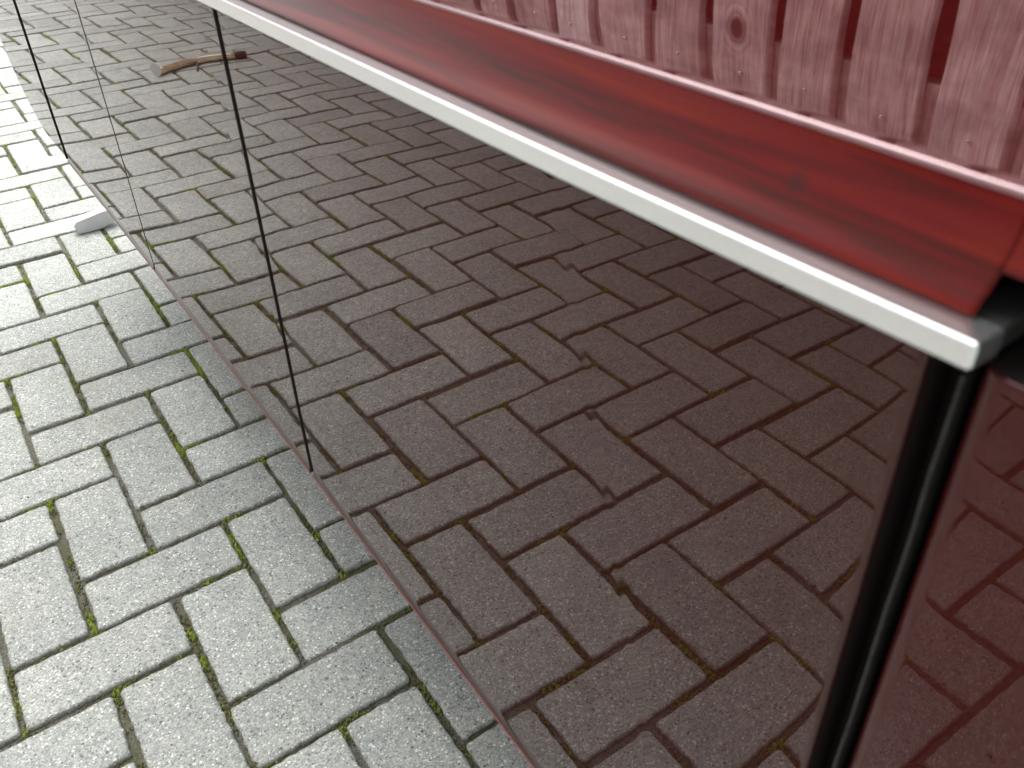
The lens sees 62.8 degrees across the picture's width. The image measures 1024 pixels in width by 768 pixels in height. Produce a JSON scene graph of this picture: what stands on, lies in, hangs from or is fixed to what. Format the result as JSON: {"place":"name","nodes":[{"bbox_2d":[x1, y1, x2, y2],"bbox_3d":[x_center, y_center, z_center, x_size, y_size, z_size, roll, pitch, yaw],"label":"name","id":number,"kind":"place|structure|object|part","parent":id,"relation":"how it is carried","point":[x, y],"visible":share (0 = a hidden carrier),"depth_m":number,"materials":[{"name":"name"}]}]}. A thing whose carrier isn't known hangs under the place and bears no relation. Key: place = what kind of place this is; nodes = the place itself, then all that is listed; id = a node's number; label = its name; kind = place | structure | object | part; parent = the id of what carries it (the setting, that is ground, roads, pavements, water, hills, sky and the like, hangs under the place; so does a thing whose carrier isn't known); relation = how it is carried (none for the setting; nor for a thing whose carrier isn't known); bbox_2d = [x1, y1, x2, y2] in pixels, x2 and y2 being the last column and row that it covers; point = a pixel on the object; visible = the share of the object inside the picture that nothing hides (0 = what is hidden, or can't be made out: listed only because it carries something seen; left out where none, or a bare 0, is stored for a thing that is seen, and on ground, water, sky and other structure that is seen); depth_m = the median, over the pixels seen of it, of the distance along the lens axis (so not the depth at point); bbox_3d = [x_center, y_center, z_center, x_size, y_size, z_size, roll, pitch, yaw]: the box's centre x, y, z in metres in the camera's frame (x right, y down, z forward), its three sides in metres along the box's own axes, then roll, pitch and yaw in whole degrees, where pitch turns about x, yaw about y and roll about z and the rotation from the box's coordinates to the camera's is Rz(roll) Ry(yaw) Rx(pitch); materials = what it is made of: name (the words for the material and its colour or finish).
{"place":"outdoors","nodes":[
{"label":"outdoors","id":0,"kind":"place"},
{"bbox_2d":[0,39,531,767],"bbox_3d":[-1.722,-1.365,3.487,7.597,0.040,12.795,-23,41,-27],"label":"block paving","id":1,"kind":"structure","parent":0,"point":[180,721],"depth_m":1.16,"materials":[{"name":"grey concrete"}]},
{"bbox_2d":[71,207,113,233],"bbox_3d":[-1.025,-0.403,2.054,0.098,0.041,0.030,-23,41,-27],"label":"support foot","id":2,"kind":"object","parent":1,"relation":"on","point":[98,218],"visible":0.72,"depth_m":2.04},
{"bbox_2d":[0,112,481,764],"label":"grit","id":3,"kind":"object","parent":1,"relation":"on","point":[208,478],"visible":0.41,"depth_m":1.13,"materials":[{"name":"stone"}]},
{"bbox_2d":[0,48,497,767],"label":"moss","id":4,"kind":"object","parent":1,"relation":"on","point":[188,630],"visible":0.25,"depth_m":1.18,"materials":[{"name":"green plant"}]},
{"bbox_2d":[0,0,1023,767],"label":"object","id":5,"kind":"object","parent":1,"relation":"on","point":[632,382],"visible":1,"depth_m":0.32,"materials":[{"name":"clear glass"}]},
{"bbox_3d":[-0.959,-0.703,1.594,0.025,0.435,0.446,-24,41,-27],"label":"door panel","id":6,"kind":"part","parent":5,"relation":"part of","materials":[{"name":"clear glass"}]},
{"bbox_3d":[-0.666,-0.470,1.256,0.026,0.435,0.547,-24,41,-27],"label":"door panel","id":7,"kind":"part","parent":5,"relation":"part of","materials":[{"name":"clear glass"}]},
{"bbox_3d":[-0.352,-0.218,0.890,0.028,0.435,0.536,-23,41,-27],"label":"door panel","id":8,"kind":"part","parent":5,"relation":"part of","materials":[{"name":"clear glass"}]},
{"bbox_3d":[-0.036,0.038,0.519,0.026,0.435,0.551,-23,41,-27],"label":"door panel","id":9,"kind":"part","parent":5,"relation":"part of","materials":[{"name":"clear glass"}]}
]}

